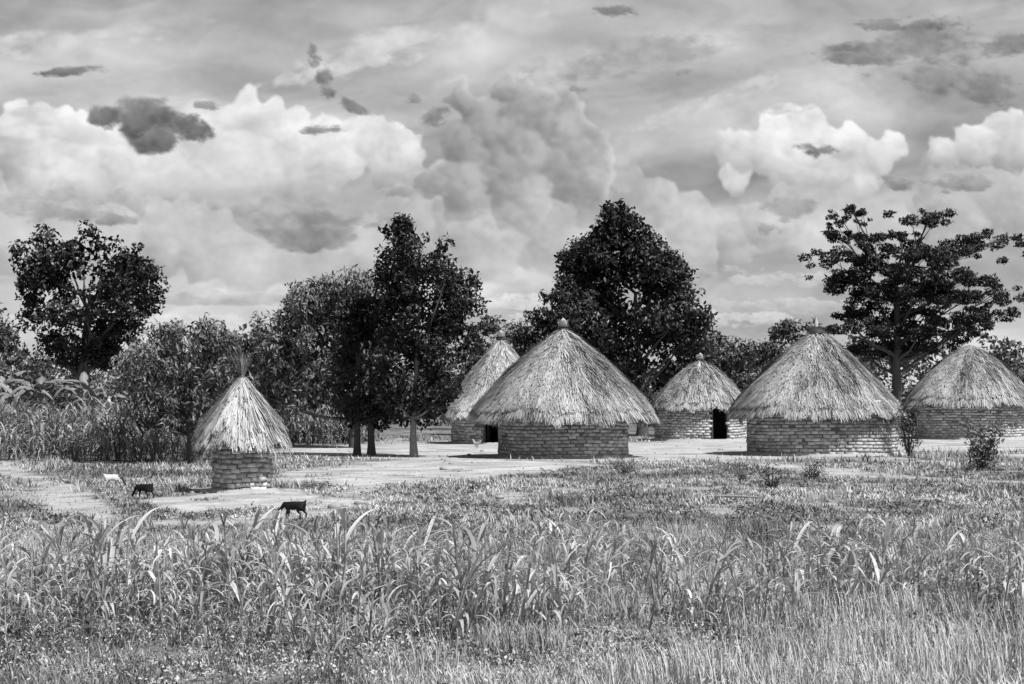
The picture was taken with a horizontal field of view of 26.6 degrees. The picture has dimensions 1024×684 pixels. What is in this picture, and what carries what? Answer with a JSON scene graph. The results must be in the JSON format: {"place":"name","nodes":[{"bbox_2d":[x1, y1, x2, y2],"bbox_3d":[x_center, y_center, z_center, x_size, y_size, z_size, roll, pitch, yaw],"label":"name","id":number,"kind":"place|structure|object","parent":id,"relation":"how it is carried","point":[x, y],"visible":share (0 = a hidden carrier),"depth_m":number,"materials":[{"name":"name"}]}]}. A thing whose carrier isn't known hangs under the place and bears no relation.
{"place":"outdoors","nodes":[
{"label":"outdoors","id":0,"kind":"place"},
{"bbox_2d":[0,395,390,461],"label":"tall maize field","id":1,"kind":"structure","parent":0,"point":[110,433],"depth_m":68.41,"materials":[{"name":"grey plant"}]},
{"bbox_2d":[0,0,1023,387],"bbox_3d":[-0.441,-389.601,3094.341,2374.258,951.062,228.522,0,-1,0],"label":"sky","id":2,"kind":"structure","parent":0,"point":[236,164],"depth_m":3183.54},
{"bbox_2d":[0,433,1023,683],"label":"grass","id":3,"kind":"structure","parent":0,"point":[984,665],"depth_m":21.41,"materials":[{"name":"grey plant"}]},
{"bbox_2d":[0,388,1023,683],"bbox_3d":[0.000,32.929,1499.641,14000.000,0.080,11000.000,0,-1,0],"label":"ground","id":4,"kind":"structure","parent":0,"point":[428,464],"depth_m":48.77,"materials":[{"name":"soil"}]},
{"bbox_2d":[0,302,24,403],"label":"tree","id":5,"kind":"object","parent":4,"relation":"on","point":[6,334],"visible":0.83,"depth_m":95.56,"materials":[{"name":"grey plant"}]},
{"bbox_2d":[0,370,33,409],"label":"banana plant","id":6,"kind":"object","parent":4,"relation":"on","point":[9,380],"visible":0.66,"depth_m":86.06,"materials":[{"name":"grey plant"}]},
{"bbox_2d":[0,381,60,409],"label":"banana plant","id":7,"kind":"object","parent":4,"relation":"on","point":[3,395],"visible":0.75,"depth_m":84.40,"materials":[{"name":"grey plant"}]},
{"bbox_2d":[7,377,88,420],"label":"banana plant","id":8,"kind":"object","parent":4,"relation":"on","point":[41,381],"visible":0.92,"depth_m":84.40,"materials":[{"name":"grey plant"}]},
{"bbox_2d":[61,427,92,461],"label":"bush","id":9,"kind":"object","parent":4,"relation":"on","point":[71,447],"visible":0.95,"depth_m":65.44,"materials":[{"name":"grey plant"}]},
{"bbox_2d":[44,372,119,410],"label":"banana plant","id":10,"kind":"object","parent":4,"relation":"on","point":[83,377],"visible":0.46,"depth_m":85.94,"materials":[{"name":"grey plant"}]},
{"bbox_2d":[7,219,170,417],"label":"broadleaf tree","id":11,"kind":"object","parent":4,"relation":"on","point":[95,348],"visible":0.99,"depth_m":109.07,"materials":[{"name":"black plant"}]},
{"bbox_2d":[67,381,130,414],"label":"banana plant","id":12,"kind":"object","parent":4,"relation":"on","point":[99,396],"visible":0.56,"depth_m":84.40,"materials":[{"name":"grey plant"}]},
{"bbox_2d":[103,473,126,486],"bbox_3d":[-9.010,3.135,49.166,0.552,0.320,0.193,1,-1,-26],"label":"goat","id":13,"kind":"object","parent":4,"relation":"on","point":[111,477],"visible":0.97,"depth_m":49.11},
{"bbox_2d":[131,483,153,497],"bbox_3d":[-7.539,3.023,44.169,0.552,0.320,0.193,-1,-1,29],"label":"goat","id":14,"kind":"object","parent":4,"relation":"on","point":[146,488],"visible":0.99,"depth_m":44.09},
{"bbox_2d":[95,312,259,462],"bbox_3d":[-9.970,1.401,64.972,4.910,4.652,4.165,0,-1,0],"label":"mango tree","id":15,"kind":"object","parent":4,"relation":"on","point":[150,406],"visible":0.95,"depth_m":64.44,"materials":[{"name":"grey plant"}]},
{"bbox_2d":[149,351,254,410],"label":"tree","id":16,"kind":"object","parent":4,"relation":"on","point":[162,384],"visible":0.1,"depth_m":99.24,"materials":[{"name":"grey plant"}]},
{"bbox_2d":[191,340,292,493],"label":"thatched granary","id":17,"kind":"structure","parent":4,"relation":"on","point":[241,433],"depth_m":46.59,"materials":[{"name":"brick"}]},
{"bbox_2d":[199,333,297,409],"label":"tree","id":18,"kind":"object","parent":4,"relation":"on","point":[249,344],"visible":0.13,"depth_m":91.70,"materials":[{"name":"grey plant"}]},
{"bbox_2d":[278,500,306,518],"bbox_3d":[-3.824,2.896,37.562,0.564,0.327,0.197,0,-1,17],"label":"goat","id":19,"kind":"object","parent":4,"relation":"on","point":[297,506],"visible":0.92,"depth_m":37.50},
{"bbox_2d":[246,263,390,447],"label":"mango tree","id":20,"kind":"object","parent":4,"relation":"on","point":[314,305],"visible":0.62,"depth_m":80.29,"materials":[{"name":"grey plant"}]},
{"bbox_2d":[322,289,403,455],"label":"broadleaf tree","id":21,"kind":"object","parent":4,"relation":"on","point":[359,333],"visible":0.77,"depth_m":71.83,"materials":[{"name":"black plant"}]},
{"bbox_2d":[364,212,491,456],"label":"broadleaf tree","id":22,"kind":"object","parent":4,"relation":"on","point":[441,327],"visible":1,"depth_m":70.06,"materials":[{"name":"black plant"}]},
{"bbox_2d":[472,439,480,447],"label":"hen","id":23,"kind":"object","parent":4,"relation":"on","point":[476,444],"visible":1,"depth_m":79.89,"materials":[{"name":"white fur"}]},
{"bbox_2d":[439,330,519,444],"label":"thatched hut","id":24,"kind":"object","parent":4,"relation":"on","point":[496,359],"visible":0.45,"depth_m":86.32,"materials":[{"name":"plant"}]},
{"bbox_2d":[484,423,490,441],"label":"door","id":25,"kind":"structure","parent":24,"relation":"in","point":[489,426],"depth_m":85.85,"materials":[{"name":"grey wood"}]},
{"bbox_2d":[449,314,524,393],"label":"tree","id":26,"kind":"object","parent":4,"relation":"on","point":[485,327],"visible":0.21,"depth_m":102.04,"materials":[{"name":"grey plant"}]},
{"bbox_2d":[0,503,1023,654],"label":"maize crop","id":27,"kind":"object","parent":4,"relation":"on","point":[275,580],"visible":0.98,"depth_m":21.56,"materials":[{"name":"grey plant"}]},
{"bbox_2d":[0,459,1023,683],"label":"weeds","id":28,"kind":"object","parent":4,"relation":"on","point":[254,669],"visible":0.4,"depth_m":19.98,"materials":[{"name":"grey plant"}]},
{"bbox_2d":[0,321,1023,427],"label":"distant trees","id":29,"kind":"object","parent":4,"relation":"on","point":[38,367],"visible":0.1,"depth_m":167.16,"materials":[{"name":"grey plant"}]},
{"bbox_2d":[41,448,1023,534],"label":"stones","id":30,"kind":"object","parent":4,"relation":"on","point":[335,505],"visible":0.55,"depth_m":45.69,"materials":[{"name":"grey stone"}]},
{"bbox_2d":[508,286,584,356],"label":"broadleaf tree","id":31,"kind":"object","parent":4,"relation":"on","point":[530,338],"visible":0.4,"depth_m":95.66,"materials":[{"name":"black plant"}]},
{"bbox_2d":[465,318,660,458],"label":"thatched hut","id":32,"kind":"object","parent":4,"relation":"on","point":[563,392],"visible":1,"depth_m":68.82,"materials":[{"name":"plant"}]},
{"bbox_2d":[612,456,639,473],"bbox_3d":[3.010,3.301,56.956,0.766,0.626,0.711,0,-1,0],"label":"bush","id":33,"kind":"object","parent":4,"relation":"on","point":[623,468],"visible":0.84,"depth_m":56.86,"materials":[{"name":"grey plant"}]},
{"bbox_2d":[542,198,725,435],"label":"broadleaf tree","id":34,"kind":"object","parent":4,"relation":"on","point":[588,266],"visible":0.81,"depth_m":99.24,"materials":[{"name":"black plant"}]},
{"bbox_2d":[651,353,746,441],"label":"thatched hut","id":35,"kind":"object","parent":4,"relation":"on","point":[692,401],"visible":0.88,"depth_m":91.14,"materials":[{"name":"plant"}]},
{"bbox_2d":[710,407,728,438],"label":"door","id":36,"kind":"structure","parent":35,"relation":"in","point":[712,412],"depth_m":90.79,"materials":[{"name":"grey wood"}]},
{"bbox_2d":[705,495,763,497],"bbox_3d":[4.470,3.098,43.437,1.177,0.080,0.184,0,-1,4],"label":"fallen pole","id":37,"kind":"object","parent":4,"relation":"on","point":[734,496],"visible":0.82,"depth_m":43.43,"materials":[{"name":"grey wood"}]},
{"bbox_2d":[706,335,763,391],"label":"tree","id":38,"kind":"object","parent":4,"relation":"on","point":[741,357],"visible":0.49,"depth_m":111.46,"materials":[{"name":"grey plant"}]},
{"bbox_2d":[729,467,751,480],"bbox_3d":[5.610,3.244,52.971,0.560,0.399,0.524,-1,-1,25],"label":"bush","id":39,"kind":"object","parent":4,"relation":"on","point":[740,473],"visible":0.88,"depth_m":52.93,"materials":[{"name":"grey plant"}]},
{"bbox_2d":[758,459,788,487],"bbox_3d":[5.955,3.039,49.454,0.821,0.723,0.634,0,-1,16],"label":"bush","id":40,"kind":"object","parent":4,"relation":"on","point":[772,483],"visible":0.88,"depth_m":49.44,"materials":[{"name":"grey plant"}]},
{"bbox_2d":[750,317,836,372],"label":"tree","id":41,"kind":"object","parent":4,"relation":"on","point":[768,351],"visible":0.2,"depth_m":117.47,"materials":[{"name":"grey plant"}]},
{"bbox_2d":[798,459,826,479],"bbox_3d":[7.378,3.154,53.407,0.685,0.599,0.714,1,-1,-28],"label":"bush","id":42,"kind":"object","parent":4,"relation":"on","point":[811,470],"visible":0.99,"depth_m":53.37,"materials":[{"name":"grey plant"}]},
{"bbox_2d":[726,317,907,456],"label":"thatched hut","id":43,"kind":"object","parent":4,"relation":"on","point":[816,390],"visible":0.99,"depth_m":71.69,"materials":[{"name":"plant"}]},
{"bbox_2d":[797,203,1023,431],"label":"acacia tree","id":44,"kind":"object","parent":4,"relation":"on","point":[896,348],"visible":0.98,"depth_m":109.57,"materials":[{"name":"black plant"}]},
{"bbox_2d":[894,404,926,455],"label":"bush","id":45,"kind":"object","parent":4,"relation":"on","point":[908,445],"visible":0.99,"depth_m":71.49,"materials":[{"name":"grey plant"}]},
{"bbox_2d":[901,345,1023,439],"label":"thatched hut","id":46,"kind":"object","parent":4,"relation":"on","point":[982,387],"visible":0.95,"depth_m":94.06,"materials":[{"name":"plant"}]},
{"bbox_2d":[957,418,1007,470],"bbox_3d":[12.903,2.864,59.426,1.399,1.579,1.131,0,-1,0],"label":"bush","id":47,"kind":"object","parent":4,"relation":"on","point":[981,458],"visible":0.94,"depth_m":59.28,"materials":[{"name":"grey plant"}]}
]}

